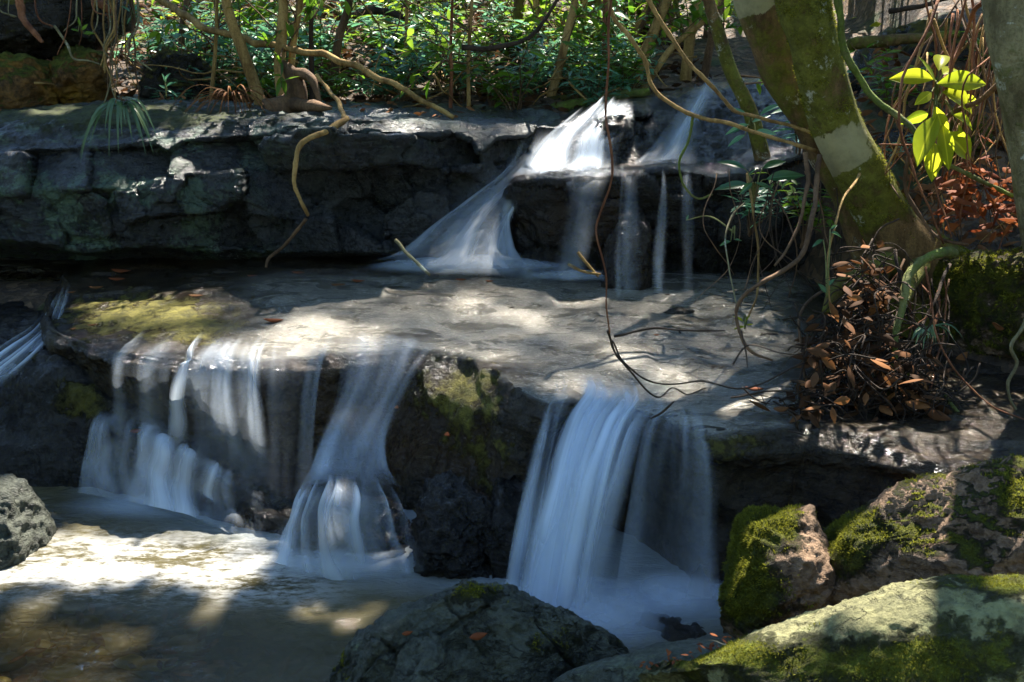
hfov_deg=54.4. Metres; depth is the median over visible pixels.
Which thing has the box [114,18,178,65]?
shrub
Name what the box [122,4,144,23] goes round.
broad leaved plant
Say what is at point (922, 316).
bank root
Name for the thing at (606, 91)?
hanging twig
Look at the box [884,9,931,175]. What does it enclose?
vine tendril
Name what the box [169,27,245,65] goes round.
shrub
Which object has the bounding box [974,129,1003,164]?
vine tendril
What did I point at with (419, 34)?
shrub
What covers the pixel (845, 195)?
vine
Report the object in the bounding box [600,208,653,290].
boulder
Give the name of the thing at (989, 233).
vine tendril
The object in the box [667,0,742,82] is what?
sapling
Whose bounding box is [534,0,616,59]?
shrub
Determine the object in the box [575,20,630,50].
shrub
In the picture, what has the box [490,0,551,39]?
sapling
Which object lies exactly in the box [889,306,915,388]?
bank root
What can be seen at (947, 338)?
bank root
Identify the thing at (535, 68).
shrub
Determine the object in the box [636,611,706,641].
boulder
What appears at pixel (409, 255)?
stick
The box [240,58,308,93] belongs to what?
shrub
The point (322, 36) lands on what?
shrub
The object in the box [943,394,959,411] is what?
vine
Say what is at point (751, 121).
broad leaved plant
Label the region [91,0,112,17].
hanging root
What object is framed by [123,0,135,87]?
hanging root
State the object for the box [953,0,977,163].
vine tendril
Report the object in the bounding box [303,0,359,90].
sapling
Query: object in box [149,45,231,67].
shrub
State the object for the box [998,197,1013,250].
vine tendril
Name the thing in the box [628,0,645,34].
sapling
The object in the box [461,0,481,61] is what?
vine tendril
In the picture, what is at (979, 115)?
vine tendril
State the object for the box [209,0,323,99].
sapling
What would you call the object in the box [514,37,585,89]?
shrub
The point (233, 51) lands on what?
shrub
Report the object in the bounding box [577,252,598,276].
stick
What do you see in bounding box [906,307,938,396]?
bank root
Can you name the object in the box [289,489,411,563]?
waterfall
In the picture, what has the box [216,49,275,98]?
shrub
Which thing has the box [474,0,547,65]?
shrub
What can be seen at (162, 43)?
shrub
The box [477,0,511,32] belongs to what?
sapling
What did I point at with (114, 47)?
hanging root
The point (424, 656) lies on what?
boulder
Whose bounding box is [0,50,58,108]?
rock block
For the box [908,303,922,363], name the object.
bank root
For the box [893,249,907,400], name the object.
bank root
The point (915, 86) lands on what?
vine tendril
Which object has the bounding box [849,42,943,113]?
shrub
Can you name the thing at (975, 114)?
vine tendril
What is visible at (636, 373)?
twig
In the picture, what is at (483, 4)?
vine tendril
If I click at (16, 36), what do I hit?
rock block
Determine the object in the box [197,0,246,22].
shrub
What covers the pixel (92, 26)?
hanging root
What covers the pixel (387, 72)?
shrub
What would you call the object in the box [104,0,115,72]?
hanging root
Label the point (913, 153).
vine tendril
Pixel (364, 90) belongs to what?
shrub
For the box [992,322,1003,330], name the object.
fallen leaf
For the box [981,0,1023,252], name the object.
lichen tree
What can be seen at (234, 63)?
shrub
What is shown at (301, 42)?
shrub
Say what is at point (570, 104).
fallen log
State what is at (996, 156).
vine tendril
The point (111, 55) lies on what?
hanging root
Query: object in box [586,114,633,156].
boulder
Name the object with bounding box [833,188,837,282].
vine tendril
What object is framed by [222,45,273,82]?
shrub
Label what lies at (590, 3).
sapling
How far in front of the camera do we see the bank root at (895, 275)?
3.77 m
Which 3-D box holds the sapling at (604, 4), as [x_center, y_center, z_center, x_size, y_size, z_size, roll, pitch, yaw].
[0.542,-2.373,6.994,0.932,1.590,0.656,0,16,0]
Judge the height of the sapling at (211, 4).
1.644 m
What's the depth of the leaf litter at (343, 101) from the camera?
6.16 m
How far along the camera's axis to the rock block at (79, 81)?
6.29 m
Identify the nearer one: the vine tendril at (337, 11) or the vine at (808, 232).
the vine at (808, 232)
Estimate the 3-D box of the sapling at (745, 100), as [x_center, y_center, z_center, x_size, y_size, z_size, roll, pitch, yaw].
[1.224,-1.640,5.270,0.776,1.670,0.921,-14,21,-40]
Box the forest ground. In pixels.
[0,0,1023,681]
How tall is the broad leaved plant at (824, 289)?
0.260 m
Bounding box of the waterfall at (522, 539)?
[509,482,534,592]
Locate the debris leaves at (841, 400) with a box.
[789,245,950,423]
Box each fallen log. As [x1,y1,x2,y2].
[352,6,410,20]
[550,87,649,109]
[846,30,959,50]
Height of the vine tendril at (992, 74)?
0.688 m
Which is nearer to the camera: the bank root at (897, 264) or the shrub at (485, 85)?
the bank root at (897, 264)
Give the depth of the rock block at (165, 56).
6.51 m
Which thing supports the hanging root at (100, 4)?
hanging from the forest ground
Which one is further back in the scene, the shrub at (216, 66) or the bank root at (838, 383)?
the shrub at (216, 66)
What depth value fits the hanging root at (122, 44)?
6.08 m
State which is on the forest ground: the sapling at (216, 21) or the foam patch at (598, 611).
the sapling at (216, 21)
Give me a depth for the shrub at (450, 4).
9.62 m
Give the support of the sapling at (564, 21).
on the forest ground
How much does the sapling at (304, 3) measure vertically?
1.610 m
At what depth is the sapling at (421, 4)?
7.06 m
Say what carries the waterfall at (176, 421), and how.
on the rock step
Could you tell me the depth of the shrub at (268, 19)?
7.95 m
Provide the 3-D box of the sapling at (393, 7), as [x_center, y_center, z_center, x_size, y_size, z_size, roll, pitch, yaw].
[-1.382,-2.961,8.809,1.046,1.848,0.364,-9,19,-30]
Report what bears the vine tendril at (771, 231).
hanging from the leaning tree at (798, 59)
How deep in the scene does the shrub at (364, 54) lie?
7.45 m
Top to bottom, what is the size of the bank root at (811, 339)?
0.279 m
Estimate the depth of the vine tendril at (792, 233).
4.05 m
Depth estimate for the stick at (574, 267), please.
4.96 m
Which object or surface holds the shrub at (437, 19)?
on the forest ground
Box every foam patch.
[425,255,530,267]
[533,589,620,623]
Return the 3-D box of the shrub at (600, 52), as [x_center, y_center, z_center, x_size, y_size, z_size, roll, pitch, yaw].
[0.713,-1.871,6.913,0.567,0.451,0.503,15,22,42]
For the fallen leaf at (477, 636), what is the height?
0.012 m
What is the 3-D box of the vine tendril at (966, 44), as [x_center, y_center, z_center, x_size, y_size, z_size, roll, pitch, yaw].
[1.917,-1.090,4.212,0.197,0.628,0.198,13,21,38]
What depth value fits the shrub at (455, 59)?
6.94 m
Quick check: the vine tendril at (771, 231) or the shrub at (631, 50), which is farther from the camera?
the shrub at (631, 50)
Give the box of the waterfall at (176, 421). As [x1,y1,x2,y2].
[173,363,185,427]
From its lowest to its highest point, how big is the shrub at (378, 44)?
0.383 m
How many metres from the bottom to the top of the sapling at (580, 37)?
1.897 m
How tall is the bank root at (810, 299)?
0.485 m
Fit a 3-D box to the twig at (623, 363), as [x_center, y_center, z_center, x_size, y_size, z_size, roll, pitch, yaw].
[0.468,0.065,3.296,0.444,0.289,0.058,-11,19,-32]
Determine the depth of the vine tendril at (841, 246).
4.47 m
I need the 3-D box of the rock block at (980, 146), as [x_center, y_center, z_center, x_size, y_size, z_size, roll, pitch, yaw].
[2.345,-1.062,5.117,0.255,0.313,0.282,0,16,0]
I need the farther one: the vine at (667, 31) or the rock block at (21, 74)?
the rock block at (21, 74)
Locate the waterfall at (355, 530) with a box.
[276,488,361,579]
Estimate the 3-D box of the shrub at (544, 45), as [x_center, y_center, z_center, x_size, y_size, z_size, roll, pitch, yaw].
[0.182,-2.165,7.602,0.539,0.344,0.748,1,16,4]
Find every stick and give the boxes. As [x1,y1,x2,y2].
[265,218,307,267]
[394,239,429,275]
[567,263,600,274]
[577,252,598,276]
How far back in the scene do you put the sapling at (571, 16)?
6.70 m
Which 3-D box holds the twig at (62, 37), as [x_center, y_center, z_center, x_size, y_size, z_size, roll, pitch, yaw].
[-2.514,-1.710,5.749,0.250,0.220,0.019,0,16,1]
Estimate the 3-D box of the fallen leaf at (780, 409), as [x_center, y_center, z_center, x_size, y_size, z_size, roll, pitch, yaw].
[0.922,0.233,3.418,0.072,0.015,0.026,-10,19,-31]
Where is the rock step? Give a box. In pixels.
[0,301,341,535]
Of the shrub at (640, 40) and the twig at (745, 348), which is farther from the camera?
the shrub at (640, 40)
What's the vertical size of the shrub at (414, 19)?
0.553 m
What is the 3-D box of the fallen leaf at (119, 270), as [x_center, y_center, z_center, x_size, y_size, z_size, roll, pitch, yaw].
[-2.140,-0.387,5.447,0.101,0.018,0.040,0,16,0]
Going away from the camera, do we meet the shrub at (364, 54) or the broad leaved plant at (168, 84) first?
the broad leaved plant at (168, 84)
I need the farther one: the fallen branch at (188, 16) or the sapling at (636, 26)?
the sapling at (636, 26)
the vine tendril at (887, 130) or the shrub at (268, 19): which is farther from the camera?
the shrub at (268, 19)
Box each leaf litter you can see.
[0,90,474,117]
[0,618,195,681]
[107,0,723,111]
[639,633,731,669]
[853,22,1018,359]
[928,136,1019,243]
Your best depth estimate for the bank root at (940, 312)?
4.01 m
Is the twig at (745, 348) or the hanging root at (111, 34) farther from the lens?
the hanging root at (111, 34)
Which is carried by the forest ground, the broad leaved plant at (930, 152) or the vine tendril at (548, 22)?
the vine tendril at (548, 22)
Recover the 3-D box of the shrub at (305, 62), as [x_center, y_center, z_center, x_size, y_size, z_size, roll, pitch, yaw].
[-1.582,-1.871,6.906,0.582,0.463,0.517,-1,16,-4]
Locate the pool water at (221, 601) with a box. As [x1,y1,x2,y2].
[0,486,735,681]
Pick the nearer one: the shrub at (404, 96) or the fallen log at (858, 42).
the fallen log at (858, 42)
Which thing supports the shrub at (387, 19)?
on the forest ground
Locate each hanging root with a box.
[15,0,43,42]
[34,0,53,27]
[57,0,71,54]
[63,0,77,31]
[79,0,81,44]
[88,0,98,35]
[91,0,103,69]
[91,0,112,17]
[93,0,110,13]
[100,0,114,66]
[102,0,115,101]
[103,0,119,70]
[104,0,112,102]
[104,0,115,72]
[105,0,109,99]
[109,0,122,100]
[110,3,117,103]
[114,0,121,84]
[115,0,123,93]
[120,0,143,74]
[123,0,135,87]
[126,0,132,64]
[126,0,151,70]
[131,1,139,99]
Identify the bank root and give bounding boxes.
[797,286,830,394]
[799,298,848,379]
[836,269,901,381]
[837,288,898,386]
[846,263,885,387]
[859,283,930,407]
[860,297,897,375]
[872,275,925,397]
[875,259,904,344]
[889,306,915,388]
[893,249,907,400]
[899,287,916,357]
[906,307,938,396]
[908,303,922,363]
[916,263,951,372]
[917,286,933,387]
[918,295,940,383]
[920,281,928,394]
[924,279,949,383]
[931,278,938,355]
[931,279,946,386]
[934,294,968,403]
[935,294,948,404]
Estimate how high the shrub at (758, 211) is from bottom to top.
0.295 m
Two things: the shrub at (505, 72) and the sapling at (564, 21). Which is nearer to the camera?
the shrub at (505, 72)
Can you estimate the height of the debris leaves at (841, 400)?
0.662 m
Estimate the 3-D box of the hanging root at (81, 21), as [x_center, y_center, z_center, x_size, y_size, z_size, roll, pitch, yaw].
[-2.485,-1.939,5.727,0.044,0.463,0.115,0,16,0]
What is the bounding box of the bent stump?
[262,60,331,112]
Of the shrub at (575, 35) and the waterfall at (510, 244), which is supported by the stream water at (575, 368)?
the waterfall at (510, 244)
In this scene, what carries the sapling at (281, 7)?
on the forest ground
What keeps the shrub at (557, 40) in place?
on the forest ground
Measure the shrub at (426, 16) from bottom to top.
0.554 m
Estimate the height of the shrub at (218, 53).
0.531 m
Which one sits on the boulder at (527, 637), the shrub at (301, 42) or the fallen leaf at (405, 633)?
the fallen leaf at (405, 633)
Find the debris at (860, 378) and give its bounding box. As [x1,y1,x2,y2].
[731,218,980,435]
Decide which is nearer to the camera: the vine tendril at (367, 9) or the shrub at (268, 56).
the vine tendril at (367, 9)
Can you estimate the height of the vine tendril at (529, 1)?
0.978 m
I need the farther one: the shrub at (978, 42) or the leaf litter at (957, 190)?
the shrub at (978, 42)
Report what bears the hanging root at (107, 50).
attached to the rock shelf
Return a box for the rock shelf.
[0,94,562,259]
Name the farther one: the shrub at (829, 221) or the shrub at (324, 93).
the shrub at (324, 93)
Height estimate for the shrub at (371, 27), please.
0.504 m
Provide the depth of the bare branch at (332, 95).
5.41 m
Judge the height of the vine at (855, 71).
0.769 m
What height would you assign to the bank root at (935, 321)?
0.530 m
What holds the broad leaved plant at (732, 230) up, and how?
attached to the vine at (732, 214)
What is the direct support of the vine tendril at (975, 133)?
hanging from the leaning tree at (798, 59)
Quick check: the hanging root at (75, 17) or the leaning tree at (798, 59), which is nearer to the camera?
the leaning tree at (798, 59)
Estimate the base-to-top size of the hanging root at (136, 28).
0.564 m
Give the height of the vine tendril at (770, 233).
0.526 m
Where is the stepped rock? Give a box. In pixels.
[502,78,912,274]
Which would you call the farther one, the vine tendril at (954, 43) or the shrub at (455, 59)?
the shrub at (455, 59)
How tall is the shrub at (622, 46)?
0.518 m
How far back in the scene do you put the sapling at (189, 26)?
7.24 m
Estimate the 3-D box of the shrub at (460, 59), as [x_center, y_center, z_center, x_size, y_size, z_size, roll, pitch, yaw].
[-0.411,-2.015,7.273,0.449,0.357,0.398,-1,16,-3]
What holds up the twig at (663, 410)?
on the rock ledge
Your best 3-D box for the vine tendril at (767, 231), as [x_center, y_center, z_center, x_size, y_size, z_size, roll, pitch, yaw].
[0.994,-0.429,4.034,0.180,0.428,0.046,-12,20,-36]
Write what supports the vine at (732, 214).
hanging from the leaning tree at (798, 59)
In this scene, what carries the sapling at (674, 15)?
on the forest ground
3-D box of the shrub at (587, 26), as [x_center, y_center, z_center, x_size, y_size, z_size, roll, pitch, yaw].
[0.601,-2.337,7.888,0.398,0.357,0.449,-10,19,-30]
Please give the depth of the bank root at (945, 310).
3.96 m
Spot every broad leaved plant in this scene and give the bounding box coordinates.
[71,17,93,34]
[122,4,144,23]
[159,74,177,96]
[686,215,740,245]
[715,160,804,203]
[725,104,778,146]
[733,314,751,328]
[812,225,840,297]
[890,54,985,181]
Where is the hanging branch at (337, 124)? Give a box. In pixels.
[292,115,348,216]
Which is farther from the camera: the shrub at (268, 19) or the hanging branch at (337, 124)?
the shrub at (268, 19)
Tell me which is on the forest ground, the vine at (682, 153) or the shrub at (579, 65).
the shrub at (579, 65)
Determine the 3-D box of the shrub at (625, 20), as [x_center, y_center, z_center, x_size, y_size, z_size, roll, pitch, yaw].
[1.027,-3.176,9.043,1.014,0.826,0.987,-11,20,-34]
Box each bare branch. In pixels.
[315,73,345,117]
[461,0,558,51]
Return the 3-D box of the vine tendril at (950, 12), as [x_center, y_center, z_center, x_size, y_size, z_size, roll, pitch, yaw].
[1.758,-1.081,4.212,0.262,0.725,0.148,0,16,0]
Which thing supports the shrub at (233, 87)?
on the forest ground
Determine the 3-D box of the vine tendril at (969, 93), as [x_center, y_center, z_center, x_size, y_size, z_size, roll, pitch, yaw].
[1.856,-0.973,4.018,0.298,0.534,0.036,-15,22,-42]
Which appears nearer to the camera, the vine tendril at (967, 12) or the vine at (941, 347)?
the vine at (941, 347)
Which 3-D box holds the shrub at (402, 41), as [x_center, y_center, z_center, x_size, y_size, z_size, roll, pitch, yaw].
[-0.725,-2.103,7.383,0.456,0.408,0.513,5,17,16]
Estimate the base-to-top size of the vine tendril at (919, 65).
0.642 m
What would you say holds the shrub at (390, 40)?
on the forest ground
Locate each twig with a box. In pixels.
[53,25,99,64]
[595,0,613,332]
[607,330,705,397]
[612,340,804,389]
[614,327,724,337]
[650,401,673,418]
[741,330,747,366]
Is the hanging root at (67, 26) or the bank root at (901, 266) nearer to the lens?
the bank root at (901, 266)
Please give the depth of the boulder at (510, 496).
3.55 m
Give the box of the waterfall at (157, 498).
[148,434,215,515]
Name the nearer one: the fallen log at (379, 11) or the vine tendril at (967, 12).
the vine tendril at (967, 12)
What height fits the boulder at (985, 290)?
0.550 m
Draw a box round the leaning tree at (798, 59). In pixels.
[732,0,970,341]
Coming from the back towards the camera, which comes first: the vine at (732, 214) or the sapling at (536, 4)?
the sapling at (536, 4)
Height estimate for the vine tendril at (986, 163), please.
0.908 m
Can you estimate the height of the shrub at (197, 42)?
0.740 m
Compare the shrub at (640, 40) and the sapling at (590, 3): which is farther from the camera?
the sapling at (590, 3)
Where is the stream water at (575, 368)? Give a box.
[235,272,802,436]
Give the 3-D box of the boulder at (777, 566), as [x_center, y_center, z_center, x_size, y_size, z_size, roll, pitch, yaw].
[0.786,0.695,2.945,0.368,0.415,0.376,0,16,0]
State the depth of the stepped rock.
5.37 m
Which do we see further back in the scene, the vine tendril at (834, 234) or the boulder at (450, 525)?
the vine tendril at (834, 234)
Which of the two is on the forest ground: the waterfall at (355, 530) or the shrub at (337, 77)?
the shrub at (337, 77)
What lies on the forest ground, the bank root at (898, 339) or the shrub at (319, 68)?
the shrub at (319, 68)
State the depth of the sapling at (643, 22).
8.22 m
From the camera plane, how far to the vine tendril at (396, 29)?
7.01 m
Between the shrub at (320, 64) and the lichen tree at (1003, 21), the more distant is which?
the shrub at (320, 64)
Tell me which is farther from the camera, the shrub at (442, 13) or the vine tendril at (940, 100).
the shrub at (442, 13)
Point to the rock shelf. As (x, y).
(375, 179)
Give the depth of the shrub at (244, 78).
6.62 m
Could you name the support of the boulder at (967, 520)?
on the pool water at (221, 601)
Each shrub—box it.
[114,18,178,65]
[126,17,192,53]
[141,0,220,52]
[144,85,208,99]
[145,3,189,49]
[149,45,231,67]
[151,65,203,99]
[161,0,258,68]
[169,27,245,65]
[172,33,238,89]
[186,3,242,66]
[194,5,245,51]
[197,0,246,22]
[201,71,264,94]
[209,16,299,68]
[215,80,268,96]
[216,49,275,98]
[219,57,264,73]
[221,15,275,57]
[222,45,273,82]
[223,70,321,97]
[234,23,276,51]
[238,52,288,79]
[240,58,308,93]
[247,40,325,83]
[252,0,277,5]
[255,2,339,72]
[259,63,329,93]
[266,3,326,41]
[273,15,349,66]
[273,22,336,64]
[274,3,326,47]
[288,11,357,69]
[295,48,376,99]
[299,0,382,85]
[305,78,366,99]
[331,71,395,98]
[346,19,420,74]
[351,9,418,62]
[354,0,397,35]
[355,10,440,72]
[355,11,418,52]
[357,9,440,59]
[357,45,432,101]
[358,34,443,101]
[359,45,419,101]
[363,17,457,63]
[364,0,449,41]
[377,43,434,81]
[378,0,450,51]
[379,29,441,65]
[390,2,475,91]
[394,23,472,53]
[395,0,459,41]
[409,0,461,30]
[422,1,520,63]
[422,34,485,102]
[423,26,497,92]
[428,0,468,16]
[431,43,483,75]
[446,32,579,109]
[461,56,523,105]
[469,0,512,40]
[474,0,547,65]
[477,0,568,64]
[497,52,556,96]
[500,26,555,67]
[508,38,557,74]
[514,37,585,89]
[515,33,561,61]
[517,68,568,89]
[518,3,628,76]
[522,36,581,72]
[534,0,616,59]
[546,40,623,84]
[550,46,603,98]
[555,33,642,91]
[561,66,629,105]
[568,65,655,94]
[573,23,601,52]
[574,35,671,91]
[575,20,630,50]
[576,72,632,103]
[577,42,641,87]
[579,0,645,54]
[586,0,627,37]
[587,22,649,64]
[593,30,664,87]
[593,33,654,64]
[595,33,664,66]
[614,0,634,24]
[617,0,655,27]
[678,0,735,38]
[720,172,819,236]
[750,170,835,248]
[771,59,883,164]
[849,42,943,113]
[877,135,912,165]
[952,31,993,77]
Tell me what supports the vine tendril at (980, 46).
attached to the leaning tree at (798, 59)
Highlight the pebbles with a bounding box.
[0,616,194,681]
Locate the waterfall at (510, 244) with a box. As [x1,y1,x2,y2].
[507,159,552,255]
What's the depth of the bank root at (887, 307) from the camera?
3.87 m
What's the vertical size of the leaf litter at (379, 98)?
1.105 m
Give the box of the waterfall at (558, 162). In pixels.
[542,99,617,172]
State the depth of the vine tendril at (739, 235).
4.06 m
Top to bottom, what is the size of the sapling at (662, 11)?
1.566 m
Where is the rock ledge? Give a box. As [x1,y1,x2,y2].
[0,246,1023,583]
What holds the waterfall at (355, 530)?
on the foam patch
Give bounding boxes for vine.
[607,0,817,152]
[646,0,810,133]
[678,117,712,199]
[724,202,744,303]
[734,154,821,360]
[746,173,759,316]
[774,152,810,265]
[827,173,860,312]
[833,0,1013,197]
[879,14,982,145]
[887,246,958,399]
[903,83,996,245]
[924,267,1023,419]
[939,2,981,109]
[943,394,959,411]
[1006,319,1023,409]
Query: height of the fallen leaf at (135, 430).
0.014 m
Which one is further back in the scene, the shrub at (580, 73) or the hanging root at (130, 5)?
the shrub at (580, 73)
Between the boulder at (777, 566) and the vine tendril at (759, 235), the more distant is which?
the vine tendril at (759, 235)
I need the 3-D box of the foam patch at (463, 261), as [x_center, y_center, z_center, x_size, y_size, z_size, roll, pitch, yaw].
[-0.172,-0.425,5.355,1.200,0.074,0.440,0,16,0]
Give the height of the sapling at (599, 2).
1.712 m
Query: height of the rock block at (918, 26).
0.659 m
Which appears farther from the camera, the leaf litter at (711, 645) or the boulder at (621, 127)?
the boulder at (621, 127)
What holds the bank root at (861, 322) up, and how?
attached to the leaning tree at (798, 59)
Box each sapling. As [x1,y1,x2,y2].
[128,0,274,99]
[136,0,271,55]
[144,0,256,61]
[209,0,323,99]
[221,0,276,105]
[228,0,323,96]
[232,0,305,57]
[255,0,303,66]
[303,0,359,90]
[314,1,410,33]
[344,0,464,80]
[376,0,551,106]
[385,0,453,107]
[458,0,512,44]
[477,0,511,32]
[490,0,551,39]
[503,0,585,49]
[505,0,567,16]
[509,0,582,36]
[524,0,627,71]
[546,0,634,96]
[559,0,601,57]
[561,0,596,28]
[582,0,635,40]
[588,0,641,41]
[615,1,633,56]
[622,0,734,70]
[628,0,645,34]
[630,0,679,43]
[631,0,733,88]
[632,0,701,82]
[633,0,737,41]
[640,0,722,87]
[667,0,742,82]
[668,0,690,24]
[690,0,770,160]
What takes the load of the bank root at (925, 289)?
on the rock ledge
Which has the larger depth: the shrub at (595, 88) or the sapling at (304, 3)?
the sapling at (304, 3)
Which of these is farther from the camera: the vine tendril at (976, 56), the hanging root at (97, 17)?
the hanging root at (97, 17)
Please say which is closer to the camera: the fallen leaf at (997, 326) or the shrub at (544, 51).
the fallen leaf at (997, 326)
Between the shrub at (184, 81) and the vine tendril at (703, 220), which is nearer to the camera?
the vine tendril at (703, 220)
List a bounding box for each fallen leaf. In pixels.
[112,269,130,272]
[130,429,141,432]
[188,294,202,296]
[263,318,283,321]
[402,631,412,635]
[469,632,486,639]
[749,387,763,390]
[773,406,788,411]
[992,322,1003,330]
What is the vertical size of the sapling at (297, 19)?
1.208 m
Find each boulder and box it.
[0,474,57,569]
[329,578,628,681]
[391,630,450,681]
[409,470,494,578]
[484,475,544,582]
[553,640,725,681]
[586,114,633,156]
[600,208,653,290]
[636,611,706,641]
[638,573,1023,681]
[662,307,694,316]
[717,503,835,638]
[823,453,1023,603]
[924,245,1023,359]
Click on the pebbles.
(87, 627)
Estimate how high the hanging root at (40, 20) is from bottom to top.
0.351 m
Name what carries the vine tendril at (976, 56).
attached to the leaning tree at (798, 59)
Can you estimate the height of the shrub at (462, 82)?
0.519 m
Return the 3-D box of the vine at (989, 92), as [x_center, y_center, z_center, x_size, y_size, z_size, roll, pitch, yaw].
[1.735,-0.722,3.873,0.380,0.711,0.068,10,19,31]
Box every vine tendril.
[181,0,190,54]
[318,1,361,24]
[359,0,382,92]
[368,1,405,68]
[434,1,471,92]
[453,0,493,87]
[453,15,493,84]
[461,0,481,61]
[521,0,547,64]
[528,0,556,58]
[538,5,560,36]
[693,168,740,303]
[703,173,733,274]
[726,169,756,263]
[740,173,773,307]
[744,181,779,289]
[750,186,757,260]
[751,180,782,283]
[759,197,782,306]
[759,201,796,264]
[763,181,820,309]
[767,197,780,275]
[768,187,797,296]
[769,181,792,295]
[775,197,815,291]
[804,171,834,278]
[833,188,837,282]
[838,229,841,276]
[881,34,933,198]
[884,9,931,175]
[884,44,948,162]
[885,9,958,173]
[886,57,921,178]
[891,0,959,173]
[891,52,927,165]
[897,0,943,243]
[905,50,956,196]
[914,37,986,184]
[914,106,999,180]
[918,19,961,171]
[921,0,936,173]
[923,0,945,216]
[926,13,993,198]
[930,25,983,264]
[934,0,966,236]
[935,19,947,234]
[936,12,959,241]
[937,13,954,228]
[938,59,991,228]
[940,42,993,193]
[945,28,981,160]
[948,14,982,204]
[948,48,978,180]
[948,59,989,241]
[949,0,997,239]
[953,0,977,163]
[954,47,987,165]
[956,0,973,178]
[958,0,975,226]
[961,56,989,174]
[963,71,993,205]
[971,29,993,245]
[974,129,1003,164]
[974,213,1011,250]
[977,60,991,169]
[979,98,1007,240]
[993,75,1007,154]
[996,119,1001,179]
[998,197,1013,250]
[999,105,1005,140]
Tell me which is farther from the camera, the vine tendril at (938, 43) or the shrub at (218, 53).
the shrub at (218, 53)
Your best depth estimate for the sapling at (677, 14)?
7.46 m
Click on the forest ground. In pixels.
(864, 14)
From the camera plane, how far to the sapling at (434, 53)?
6.24 m
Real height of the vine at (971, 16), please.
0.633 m
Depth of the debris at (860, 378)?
3.61 m
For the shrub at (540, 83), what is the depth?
7.05 m
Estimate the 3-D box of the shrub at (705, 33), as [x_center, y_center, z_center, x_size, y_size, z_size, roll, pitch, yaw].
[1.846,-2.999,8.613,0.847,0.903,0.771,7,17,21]
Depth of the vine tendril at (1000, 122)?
4.26 m
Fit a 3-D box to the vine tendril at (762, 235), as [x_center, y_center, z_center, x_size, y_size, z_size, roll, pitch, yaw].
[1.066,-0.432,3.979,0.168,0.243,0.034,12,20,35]
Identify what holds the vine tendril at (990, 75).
hanging from the leaning tree at (798, 59)
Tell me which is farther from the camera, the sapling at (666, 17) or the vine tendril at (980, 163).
the sapling at (666, 17)
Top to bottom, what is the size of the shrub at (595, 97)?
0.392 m
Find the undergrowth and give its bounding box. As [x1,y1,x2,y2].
[119,0,880,47]
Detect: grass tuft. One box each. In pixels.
[79,98,157,162]
[172,84,275,113]
[912,323,963,346]
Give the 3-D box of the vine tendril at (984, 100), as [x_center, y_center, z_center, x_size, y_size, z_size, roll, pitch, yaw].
[1.766,-0.909,3.951,0.314,0.572,0.084,-9,18,-28]
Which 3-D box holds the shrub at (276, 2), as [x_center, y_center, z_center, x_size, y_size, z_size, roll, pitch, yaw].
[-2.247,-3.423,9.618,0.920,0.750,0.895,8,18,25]
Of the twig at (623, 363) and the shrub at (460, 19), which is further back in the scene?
the shrub at (460, 19)
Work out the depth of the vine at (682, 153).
4.47 m
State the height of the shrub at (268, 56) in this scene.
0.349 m
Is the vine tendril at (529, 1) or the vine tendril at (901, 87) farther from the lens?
the vine tendril at (529, 1)
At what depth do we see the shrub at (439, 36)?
8.26 m
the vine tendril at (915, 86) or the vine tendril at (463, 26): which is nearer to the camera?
the vine tendril at (915, 86)
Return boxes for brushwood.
[34,0,696,107]
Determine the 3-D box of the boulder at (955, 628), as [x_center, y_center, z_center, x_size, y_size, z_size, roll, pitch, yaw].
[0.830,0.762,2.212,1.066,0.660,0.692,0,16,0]
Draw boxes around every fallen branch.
[155,0,454,119]
[888,0,947,13]
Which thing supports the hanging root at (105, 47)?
attached to the rock shelf
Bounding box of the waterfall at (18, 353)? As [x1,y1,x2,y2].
[0,323,42,368]
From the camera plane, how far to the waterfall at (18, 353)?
4.54 m
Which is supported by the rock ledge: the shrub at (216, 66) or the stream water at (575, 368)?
the stream water at (575, 368)
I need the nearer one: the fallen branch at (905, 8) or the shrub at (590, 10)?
the fallen branch at (905, 8)
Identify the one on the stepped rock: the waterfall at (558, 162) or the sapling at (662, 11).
the waterfall at (558, 162)
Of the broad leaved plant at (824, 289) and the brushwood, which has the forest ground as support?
the brushwood
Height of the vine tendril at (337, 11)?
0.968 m
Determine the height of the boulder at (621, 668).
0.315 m
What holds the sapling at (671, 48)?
on the forest ground
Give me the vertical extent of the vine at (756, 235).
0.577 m
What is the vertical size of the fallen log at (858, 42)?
0.111 m
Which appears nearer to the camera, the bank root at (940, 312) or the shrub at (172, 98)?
the bank root at (940, 312)
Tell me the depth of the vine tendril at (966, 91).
3.91 m
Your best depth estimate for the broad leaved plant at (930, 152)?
3.79 m
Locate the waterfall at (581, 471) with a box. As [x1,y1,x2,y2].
[533,389,629,606]
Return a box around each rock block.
[0,0,136,60]
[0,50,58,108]
[49,44,111,103]
[139,46,211,99]
[546,90,611,100]
[848,17,989,97]
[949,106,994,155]
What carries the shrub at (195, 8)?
on the forest ground
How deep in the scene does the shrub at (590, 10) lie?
7.77 m
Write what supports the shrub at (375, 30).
on the forest ground
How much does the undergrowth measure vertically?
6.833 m
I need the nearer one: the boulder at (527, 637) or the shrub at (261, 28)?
the boulder at (527, 637)
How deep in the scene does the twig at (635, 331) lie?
4.07 m
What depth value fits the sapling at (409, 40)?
6.22 m
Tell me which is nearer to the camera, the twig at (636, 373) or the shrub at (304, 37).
the twig at (636, 373)
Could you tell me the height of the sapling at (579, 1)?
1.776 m

